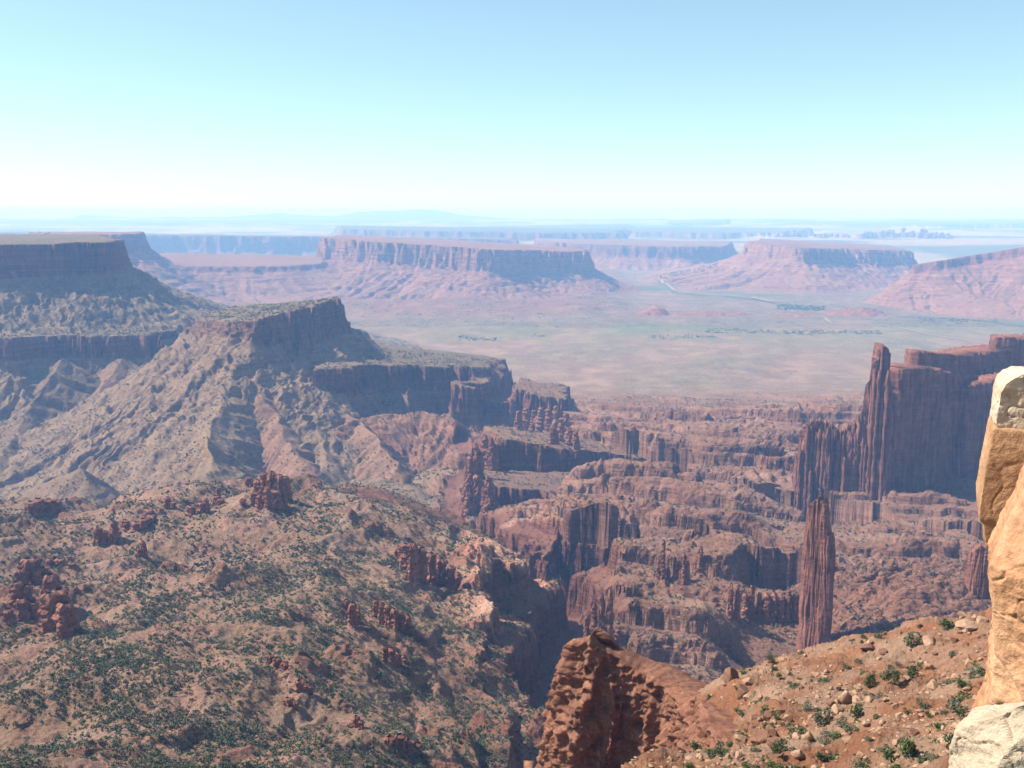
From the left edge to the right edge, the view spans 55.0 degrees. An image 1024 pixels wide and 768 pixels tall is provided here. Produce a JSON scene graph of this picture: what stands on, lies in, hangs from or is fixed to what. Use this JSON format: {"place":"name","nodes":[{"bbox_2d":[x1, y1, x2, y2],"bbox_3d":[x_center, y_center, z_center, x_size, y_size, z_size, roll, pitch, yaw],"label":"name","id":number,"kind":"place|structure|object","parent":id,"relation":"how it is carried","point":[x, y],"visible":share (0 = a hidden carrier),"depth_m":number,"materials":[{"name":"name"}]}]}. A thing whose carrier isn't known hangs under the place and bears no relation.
{"place":"outdoors","nodes":[
{"label":"outdoors","id":0,"kind":"place"},
{"bbox_2d":[0,329,179,476],"bbox_3d":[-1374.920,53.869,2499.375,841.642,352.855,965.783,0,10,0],"label":"bench","id":1,"kind":"object","parent":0,"point":[33,356],"visible":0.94,"depth_m":2588.67,"materials":[{"name":"stone"}]},
{"bbox_2d":[29,231,235,302],"bbox_3d":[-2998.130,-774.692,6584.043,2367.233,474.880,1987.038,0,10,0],"label":"mesa","id":2,"kind":"structure","parent":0,"point":[143,256],"depth_m":6405.21,"materials":[{"name":"stone"}]},
{"bbox_2d":[0,297,418,505],"bbox_3d":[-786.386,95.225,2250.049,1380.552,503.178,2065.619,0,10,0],"label":"butte","id":3,"kind":"object","parent":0,"point":[318,327],"visible":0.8,"depth_m":2225.39,"materials":[{"name":"stone"}]},
{"bbox_2d":[0,234,434,467],"bbox_3d":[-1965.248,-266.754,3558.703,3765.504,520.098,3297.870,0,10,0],"label":"mesa","id":4,"kind":"structure","parent":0,"point":[106,277],"depth_m":2949.17,"materials":[{"name":"stone"}]},
{"bbox_2d":[0,219,470,224],"bbox_3d":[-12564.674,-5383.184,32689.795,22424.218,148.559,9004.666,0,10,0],"label":"mesa","id":5,"kind":"structure","parent":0,"point":[177,221],"depth_m":32051.32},
{"bbox_2d":[159,246,351,302],"bbox_3d":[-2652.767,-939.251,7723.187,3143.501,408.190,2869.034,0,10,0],"label":"hills","id":6,"kind":"structure","parent":0,"point":[269,278],"depth_m":6916.06,"materials":[{"name":"stone"}]},
{"bbox_2d":[0,229,518,255],"bbox_3d":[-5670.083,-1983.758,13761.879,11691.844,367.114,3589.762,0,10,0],"label":"mesa","id":7,"kind":"structure","parent":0,"point":[300,245],"depth_m":12467.14,"materials":[{"name":"stone"}]},
{"bbox_2d":[54,209,511,219],"bbox_3d":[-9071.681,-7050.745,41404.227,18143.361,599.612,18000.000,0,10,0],"label":"mountains","id":8,"kind":"structure","parent":0,"point":[419,214],"depth_m":40655.77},
{"bbox_2d":[313,344,522,471],"bbox_3d":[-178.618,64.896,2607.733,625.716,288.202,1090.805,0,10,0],"label":"bench","id":9,"kind":"object","parent":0,"point":[406,387],"visible":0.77,"depth_m":2445.09,"materials":[{"name":"stone"}]},
{"bbox_2d":[329,226,631,239],"bbox_3d":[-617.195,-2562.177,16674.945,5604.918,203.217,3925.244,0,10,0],"label":"mesa","id":10,"kind":"structure","parent":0,"point":[554,233],"depth_m":15659.45,"materials":[{"name":"stone"}]},
{"bbox_2d":[306,235,655,301],"bbox_3d":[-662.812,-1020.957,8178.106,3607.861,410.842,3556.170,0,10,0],"label":"mesa","id":11,"kind":"structure","parent":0,"point":[383,268],"depth_m":7173.62,"materials":[{"name":"stone"}]},
{"bbox_2d":[441,371,571,433],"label":"headland","id":12,"kind":"structure","parent":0,"point":[466,410],"depth_m":2566.14,"materials":[{"name":"stone"}]},
{"bbox_2d":[522,407,530,429],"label":"rock pinnacle","id":13,"kind":"object","parent":12,"relation":"on","point":[526,418],"visible":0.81,"depth_m":2532.97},
{"bbox_2d":[528,409,536,430],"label":"rock pinnacle","id":14,"kind":"object","parent":12,"relation":"on","point":[532,417],"visible":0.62,"depth_m":2509.84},
{"bbox_2d":[0,302,1023,767],"bbox_3d":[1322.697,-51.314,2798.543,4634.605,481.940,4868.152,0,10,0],"label":"terrain","id":15,"kind":"structure","parent":0,"point":[808,374],"depth_m":1079.48,"materials":[{"name":"stone"}]},
{"bbox_2d":[1,557,80,644],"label":"rock outcrop","id":16,"kind":"object","parent":15,"relation":"on","point":[56,610],"visible":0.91,"depth_m":803.82,"materials":[{"name":"stone"}]},
{"bbox_2d":[23,498,66,517],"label":"rock outcrop","id":17,"kind":"object","parent":15,"relation":"on","point":[36,507],"visible":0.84,"depth_m":1215.72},
{"bbox_2d":[45,558,75,568],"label":"rock outcrop","id":18,"kind":"object","parent":15,"relation":"on","point":[58,562],"visible":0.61,"depth_m":1015.03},
{"bbox_2d":[91,514,156,545],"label":"rock outcrop","id":19,"kind":"object","parent":15,"relation":"on","point":[110,536],"visible":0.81,"depth_m":1062.31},
{"bbox_2d":[136,541,149,558],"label":"rock outcrop","id":20,"kind":"object","parent":15,"relation":"on","point":[141,550],"visible":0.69,"depth_m":966.91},
{"bbox_2d":[142,488,224,515],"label":"rock outcrop","id":21,"kind":"object","parent":15,"relation":"on","point":[203,506],"visible":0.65,"depth_m":1120.93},
{"bbox_2d":[239,470,292,513],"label":"rock outcrop","id":22,"kind":"object","parent":15,"relation":"on","point":[273,490],"visible":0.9,"depth_m":1127.11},
{"bbox_2d":[265,654,293,671],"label":"rock outcrop","id":23,"kind":"object","parent":15,"relation":"on","point":[283,666],"visible":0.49,"depth_m":594.59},
{"bbox_2d":[282,696,298,709],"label":"rock outcrop","id":24,"kind":"object","parent":15,"relation":"on","point":[287,701],"visible":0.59,"depth_m":552.56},
{"bbox_2d":[293,679,312,693],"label":"rock outcrop","id":25,"kind":"object","parent":15,"relation":"on","point":[300,685],"visible":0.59,"depth_m":567.34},
{"bbox_2d":[341,599,361,627],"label":"rock outcrop","id":26,"kind":"object","parent":15,"relation":"on","point":[350,611],"visible":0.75,"depth_m":709.34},
{"bbox_2d":[350,715,363,729],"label":"rock outcrop","id":27,"kind":"object","parent":15,"relation":"on","point":[357,721],"visible":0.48,"depth_m":529.45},
{"bbox_2d":[372,599,412,634],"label":"rock outcrop","id":28,"kind":"object","parent":15,"relation":"on","point":[393,619],"visible":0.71,"depth_m":739.61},
{"bbox_2d":[381,645,407,667],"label":"rock outcrop","id":29,"kind":"object","parent":15,"relation":"on","point":[391,655],"visible":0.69,"depth_m":644.29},
{"bbox_2d":[382,733,423,755],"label":"rock outcrop","id":30,"kind":"object","parent":15,"relation":"on","point":[401,742],"visible":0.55,"depth_m":513.18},
{"bbox_2d":[394,541,461,588],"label":"rock outcrop","id":31,"kind":"object","parent":15,"relation":"on","point":[413,559],"visible":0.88,"depth_m":950.43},
{"bbox_2d":[463,455,476,488],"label":"rock tower","id":32,"kind":"structure","parent":15,"relation":"on","point":[469,470],"depth_m":1762.05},
{"bbox_2d":[480,476,495,515],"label":"rock tower","id":33,"kind":"structure","parent":15,"relation":"on","point":[488,498],"depth_m":1619.44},
{"bbox_2d":[0,281,991,767],"bbox_3d":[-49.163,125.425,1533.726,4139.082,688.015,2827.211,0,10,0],"label":"scrub","id":34,"kind":"object","parent":15,"relation":"on","point":[104,665],"visible":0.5,"depth_m":707.69,"materials":[{"name":"green plant"}]},
{"bbox_2d":[535,406,545,430],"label":"rock pinnacle","id":35,"kind":"object","parent":15,"relation":"on","point":[540,421],"visible":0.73,"depth_m":2471.96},
{"bbox_2d":[544,408,553,432],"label":"rock pinnacle","id":36,"kind":"object","parent":15,"relation":"on","point":[548,418],"visible":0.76,"depth_m":2427.83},
{"bbox_2d":[551,405,563,429],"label":"rock pinnacle","id":37,"kind":"object","parent":15,"relation":"on","point":[557,413],"visible":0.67,"depth_m":2368.10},
{"bbox_2d":[558,413,569,433],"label":"rock pinnacle","id":38,"kind":"object","parent":15,"relation":"on","point":[564,420],"visible":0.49,"depth_m":2251.11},
{"bbox_2d":[583,588,621,646],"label":"rock pinnacle","id":39,"kind":"object","parent":15,"relation":"on","point":[608,621],"visible":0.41,"depth_m":923.44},
{"bbox_2d":[655,539,670,580],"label":"rock pinnacle","id":40,"kind":"object","parent":15,"relation":"on","point":[663,572],"visible":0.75,"depth_m":1137.25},
{"bbox_2d":[672,557,680,582],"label":"rock pinnacle","id":41,"kind":"object","parent":15,"relation":"on","point":[676,568],"visible":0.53,"depth_m":1135.41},
{"bbox_2d":[678,553,689,585],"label":"rock pinnacle","id":42,"kind":"object","parent":15,"relation":"on","point":[684,575],"visible":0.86,"depth_m":1101.15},
{"bbox_2d":[693,546,706,577],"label":"rock pinnacle","id":43,"kind":"object","parent":15,"relation":"on","point":[698,570],"visible":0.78,"depth_m":1143.94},
{"bbox_2d":[726,583,733,622],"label":"rock column","id":44,"kind":"object","parent":15,"relation":"on","point":[729,610],"visible":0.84,"depth_m":976.80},
{"bbox_2d":[733,588,740,622],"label":"rock column","id":45,"kind":"object","parent":15,"relation":"on","point":[737,607],"visible":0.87,"depth_m":980.18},
{"bbox_2d":[741,592,749,620],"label":"rock column","id":46,"kind":"object","parent":15,"relation":"on","point":[745,611],"visible":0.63,"depth_m":999.86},
{"bbox_2d":[747,585,754,621],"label":"rock column","id":47,"kind":"object","parent":15,"relation":"on","point":[751,595],"visible":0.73,"depth_m":1001.54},
{"bbox_2d":[755,592,763,620],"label":"rock column","id":48,"kind":"object","parent":15,"relation":"on","point":[759,612],"visible":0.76,"depth_m":1002.66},
{"bbox_2d":[762,593,771,624],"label":"rock column","id":49,"kind":"object","parent":15,"relation":"on","point":[766,606],"visible":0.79,"depth_m":999.10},
{"bbox_2d":[770,591,777,623],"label":"rock column","id":50,"kind":"object","parent":15,"relation":"on","point":[774,605],"visible":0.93,"depth_m":998.66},
{"bbox_2d":[776,595,784,625],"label":"rock column","id":51,"kind":"object","parent":15,"relation":"on","point":[780,616],"visible":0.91,"depth_m":997.08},
{"bbox_2d":[784,588,791,623],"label":"rock column","id":52,"kind":"object","parent":15,"relation":"on","point":[787,609],"visible":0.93,"depth_m":996.78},
{"bbox_2d":[791,592,798,621],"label":"rock column","id":53,"kind":"object","parent":15,"relation":"on","point":[795,609],"visible":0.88,"depth_m":996.21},
{"bbox_2d":[796,495,835,650],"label":"rock spire","id":54,"kind":"object","parent":15,"relation":"on","point":[818,562],"visible":0.81,"depth_m":939.58,"materials":[{"name":"stone"}]},
{"bbox_2d":[792,333,1023,519],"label":"rock wall","id":55,"kind":"structure","parent":15,"relation":"on","point":[919,423],"depth_m":1673.31,"materials":[{"name":"stone"}]},
{"bbox_2d":[965,542,989,599],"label":"rock spire","id":56,"kind":"object","parent":15,"relation":"on","point":[976,581],"visible":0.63,"depth_m":969.11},
{"bbox_2d":[0,218,1023,328],"bbox_3d":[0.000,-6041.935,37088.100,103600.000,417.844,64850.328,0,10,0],"label":"valley","id":57,"kind":"structure","parent":0,"point":[648,304],"depth_m":6948.77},
{"bbox_2d":[458,264,1002,340],"bbox_3d":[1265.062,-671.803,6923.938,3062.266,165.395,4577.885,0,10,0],"label":"cottonwoods","id":58,"kind":"object","parent":57,"relation":"on","point":[778,307],"visible":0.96,"depth_m":5099.80,"materials":[{"name":"green plant"}]},
{"bbox_2d":[774,230,801,236],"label":"outcrop","id":59,"kind":"object","parent":57,"relation":"on","point":[786,233],"visible":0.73,"depth_m":16593.17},
{"bbox_2d":[801,233,849,237],"bbox_3d":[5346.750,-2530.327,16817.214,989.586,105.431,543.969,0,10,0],"label":"outcrop","id":60,"kind":"object","parent":57,"relation":"on","point":[824,235],"visible":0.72,"depth_m":16670.99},
{"bbox_2d":[856,228,952,238],"bbox_3d":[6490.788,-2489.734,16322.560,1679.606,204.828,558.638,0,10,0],"label":"outcrop","id":61,"kind":"object","parent":57,"relation":"on","point":[922,233],"visible":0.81,"depth_m":16164.82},
{"bbox_2d":[0,0,1023,217],"label":"sky","id":62,"kind":"structure","parent":0,"point":[116,108],"materials":[{"name":"blue"}]},
{"bbox_2d":[466,224,633,228],"bbox_3d":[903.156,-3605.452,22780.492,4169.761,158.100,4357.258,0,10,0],"label":"mesa","id":63,"kind":"structure","parent":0,"point":[610,226],"depth_m":23086.85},
{"bbox_2d":[426,425,688,495],"bbox_3d":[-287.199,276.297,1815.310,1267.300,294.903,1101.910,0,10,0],"label":"cliff","id":64,"kind":"structure","parent":0,"point":[523,454],"depth_m":1954.03,"materials":[{"name":"stone"}]},
{"bbox_2d":[479,434,488,467],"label":"rock tower","id":65,"kind":"structure","parent":64,"relation":"on","point":[483,447],"depth_m":1917.78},
{"bbox_2d":[514,410,523,429],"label":"rock pinnacle","id":66,"kind":"object","parent":64,"relation":"on","point":[518,422],"visible":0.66,"depth_m":2158.12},
{"bbox_2d":[548,426,559,444],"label":"rock pinnacle","id":67,"kind":"object","parent":64,"relation":"on","point":[554,439],"visible":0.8,"depth_m":1980.17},
{"bbox_2d":[557,422,564,441],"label":"rock pinnacle","id":68,"kind":"object","parent":64,"relation":"on","point":[560,430],"visible":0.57,"depth_m":2055.29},
{"bbox_2d":[565,427,573,445],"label":"rock pinnacle","id":69,"kind":"object","parent":64,"relation":"on","point":[568,434],"visible":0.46,"depth_m":2022.42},
{"bbox_2d":[571,431,580,449],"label":"rock pinnacle","id":70,"kind":"object","parent":64,"relation":"on","point":[575,441],"visible":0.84,"depth_m":1960.63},
{"bbox_2d":[537,502,681,591],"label":"cliff","id":71,"kind":"structure","parent":0,"point":[568,557],"depth_m":1361.20,"materials":[{"name":"stone"}]},
{"bbox_2d":[430,449,835,529],"bbox_3d":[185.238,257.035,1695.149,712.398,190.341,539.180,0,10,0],"label":"cliff","id":72,"kind":"structure","parent":0,"point":[511,492],"depth_m":1739.91,"materials":[{"name":"stone"}]},
{"bbox_2d":[460,478,475,518],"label":"rock tower","id":73,"kind":"structure","parent":72,"relation":"on","point":[468,506],"depth_m":1714.86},
{"bbox_2d":[472,445,484,478],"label":"rock tower","id":74,"kind":"structure","parent":72,"relation":"on","point":[477,457],"depth_m":1775.27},
{"bbox_2d":[473,474,484,511],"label":"rock tower","id":75,"kind":"structure","parent":72,"relation":"on","point":[478,481],"depth_m":1722.58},
{"bbox_2d":[484,437,499,470],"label":"rock tower","id":76,"kind":"structure","parent":72,"relation":"on","point":[492,459],"depth_m":1851.48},
{"bbox_2d":[534,627,737,767],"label":"rock cliff","id":77,"kind":"structure","parent":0,"point":[608,704],"depth_m":218.55,"materials":[{"name":"stone"}]},
{"bbox_2d":[533,238,738,270],"bbox_3d":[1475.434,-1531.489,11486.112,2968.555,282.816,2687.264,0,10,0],"label":"mesa","id":78,"kind":"structure","parent":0,"point":[658,255],"depth_m":10623.16,"materials":[{"name":"stone"}]},
{"bbox_2d":[667,219,730,226],"bbox_3d":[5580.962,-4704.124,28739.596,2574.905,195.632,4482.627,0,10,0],"label":"mesa","id":79,"kind":"structure","parent":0,"point":[711,222],"depth_m":27744.76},
{"bbox_2d":[627,227,813,238],"bbox_3d":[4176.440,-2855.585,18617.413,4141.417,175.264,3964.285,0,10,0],"label":"mesa","id":80,"kind":"structure","parent":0,"point":[701,232],"depth_m":18155.43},
{"bbox_2d":[654,278,801,307],"bbox_3d":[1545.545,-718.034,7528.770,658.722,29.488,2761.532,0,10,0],"label":"river","id":81,"kind":"structure","parent":0,"point":[667,287],"depth_m":7304.73,"materials":[{"name":"liquid"}]},
{"bbox_2d":[688,449,785,590],"bbox_3d":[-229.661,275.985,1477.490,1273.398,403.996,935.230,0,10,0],"label":"cliff","id":82,"kind":"structure","parent":0,"point":[761,566],"depth_m":1177.43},
{"bbox_2d":[523,606,991,767],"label":"slope","id":83,"kind":"structure","parent":0,"point":[848,653],"depth_m":151.80,"materials":[{"name":"soil"}]},
{"bbox_2d":[706,747,723,757],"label":"desert shrub","id":84,"kind":"object","parent":83,"relation":"on","point":[718,750],"visible":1,"depth_m":104.19,"materials":[{"name":"green plant"}]},
{"bbox_2d":[723,667,738,682],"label":"boulder","id":85,"kind":"object","parent":83,"relation":"on","point":[730,673],"visible":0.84,"depth_m":193.64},
{"bbox_2d":[737,683,748,699],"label":"boulder","id":86,"kind":"object","parent":83,"relation":"on","point":[742,690],"visible":0.81,"depth_m":184.50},
{"bbox_2d":[750,727,769,743],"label":"boulder","id":87,"kind":"object","parent":83,"relation":"on","point":[759,736],"visible":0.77,"depth_m":121.71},
{"bbox_2d":[766,725,779,736],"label":"boulder","id":88,"kind":"object","parent":83,"relation":"on","point":[771,730],"visible":0.69,"depth_m":123.01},
{"bbox_2d":[771,743,783,757],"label":"desert shrub","id":89,"kind":"object","parent":83,"relation":"on","point":[777,749],"visible":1,"depth_m":109.81,"materials":[{"name":"green plant"}]},
{"bbox_2d":[778,738,795,751],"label":"desert shrub","id":90,"kind":"object","parent":83,"relation":"on","point":[784,748],"visible":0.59,"depth_m":112.64,"materials":[{"name":"green plant"}]},
{"bbox_2d":[791,749,804,759],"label":"boulder","id":91,"kind":"object","parent":83,"relation":"on","point":[798,754],"visible":1,"depth_m":109.36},
{"bbox_2d":[621,612,990,767],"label":"rubble","id":92,"kind":"object","parent":83,"relation":"on","point":[699,755],"visible":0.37,"depth_m":113.52,"materials":[{"name":"stone"}]},
{"bbox_2d":[813,706,833,725],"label":"desert shrub","id":93,"kind":"object","parent":83,"relation":"on","point":[818,719],"visible":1,"depth_m":123.64,"materials":[{"name":"green plant"}]},
{"bbox_2d":[831,704,844,714],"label":"boulder","id":94,"kind":"object","parent":83,"relation":"on","point":[836,709],"visible":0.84,"depth_m":142.18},
{"bbox_2d":[838,690,851,703],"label":"boulder","id":95,"kind":"object","parent":83,"relation":"on","point":[845,697],"visible":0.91,"depth_m":145.75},
{"bbox_2d":[849,704,862,717],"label":"desert shrub","id":96,"kind":"object","parent":83,"relation":"on","point":[857,710],"visible":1,"depth_m":137.01,"materials":[{"name":"green plant"}]},
{"bbox_2d":[861,672,875,685],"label":"desert shrub","id":97,"kind":"object","parent":83,"relation":"on","point":[869,681],"visible":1,"depth_m":151.56,"materials":[{"name":"green plant"}]},
{"bbox_2d":[881,668,900,685],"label":"desert shrub","id":98,"kind":"object","parent":83,"relation":"on","point":[894,676],"visible":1,"depth_m":148.84,"materials":[{"name":"green plant"}]},
{"bbox_2d":[881,747,901,762],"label":"desert shrub","id":99,"kind":"object","parent":83,"relation":"on","point":[887,753],"visible":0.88,"depth_m":96.70,"materials":[{"name":"green plant"}]},
{"bbox_2d":[899,736,916,754],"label":"desert shrub","id":100,"kind":"object","parent":83,"relation":"on","point":[907,743],"visible":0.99,"depth_m":95.88,"materials":[{"name":"green plant"}]},
{"bbox_2d":[902,633,922,645],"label":"desert shrub","id":101,"kind":"object","parent":83,"relation":"on","point":[909,640],"visible":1,"depth_m":195.53,"materials":[{"name":"green plant"}]},
{"bbox_2d":[906,665,918,677],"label":"desert shrub","id":102,"kind":"object","parent":83,"relation":"on","point":[912,671],"visible":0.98,"depth_m":150.85,"materials":[{"name":"green plant"}]},
{"bbox_2d":[922,635,934,645],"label":"boulder","id":103,"kind":"object","parent":83,"relation":"on","point":[928,639],"visible":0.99,"depth_m":194.23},
{"bbox_2d":[926,679,938,689],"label":"boulder","id":104,"kind":"object","parent":83,"relation":"on","point":[932,684],"visible":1,"depth_m":140.87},
{"bbox_2d":[939,617,954,630],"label":"desert shrub","id":105,"kind":"object","parent":83,"relation":"on","point":[947,625],"visible":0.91,"depth_m":203.20,"materials":[{"name":"green plant"}]},
{"bbox_2d":[947,697,969,712],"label":"desert shrub","id":106,"kind":"object","parent":83,"relation":"on","point":[954,706],"visible":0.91,"depth_m":111.76,"materials":[{"name":"green plant"}]},
{"bbox_2d":[954,678,971,687],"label":"desert shrub","id":107,"kind":"object","parent":83,"relation":"on","point":[961,683],"visible":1,"depth_m":135.92,"materials":[{"name":"green plant"}]},
{"bbox_2d":[955,690,972,701],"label":"desert shrub","id":108,"kind":"object","parent":83,"relation":"on","point":[960,699],"visible":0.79,"depth_m":120.33,"materials":[{"name":"green plant"}]},
{"bbox_2d":[955,619,978,630],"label":"boulder","id":109,"kind":"object","parent":83,"relation":"on","point":[968,624],"visible":1,"depth_m":195.56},
{"bbox_2d":[637,239,917,293],"bbox_3d":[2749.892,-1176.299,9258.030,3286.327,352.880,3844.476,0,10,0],"label":"mesa","id":110,"kind":"structure","parent":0,"point":[783,266],"depth_m":8230.10,"materials":[{"name":"stone"}]},
{"bbox_2d":[789,220,1023,228],"bbox_3d":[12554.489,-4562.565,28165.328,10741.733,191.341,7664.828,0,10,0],"label":"mesa","id":111,"kind":"structure","parent":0,"point":[996,224],"depth_m":26822.92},
{"bbox_2d":[862,247,1023,318],"bbox_3d":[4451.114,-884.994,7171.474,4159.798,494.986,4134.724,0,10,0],"label":"hills","id":112,"kind":"structure","parent":0,"point":[989,285],"depth_m":6361.98,"materials":[{"name":"stone"}]},
{"bbox_2d":[894,316,1023,325],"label":"river","id":113,"kind":"structure","parent":0,"point":[955,318],"depth_m":5617.73,"materials":[{"name":"liquid"}]},
{"bbox_2d":[948,702,1023,767],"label":"rim ledge","id":114,"kind":"object","parent":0,"point":[988,736],"visible":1,"depth_m":6.24,"materials":[{"name":"white stone"}]},
{"bbox_2d":[971,465,1023,709],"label":"rim cliff","id":115,"kind":"structure","parent":0,"point":[1003,682],"depth_m":16.73,"materials":[{"name":"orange stone"}]},
{"bbox_2d":[976,366,1023,547],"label":"rim boulder","id":116,"kind":"object","parent":115,"relation":"on","point":[1001,462],"visible":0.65,"depth_m":20.50,"materials":[{"name":"brown stone"}]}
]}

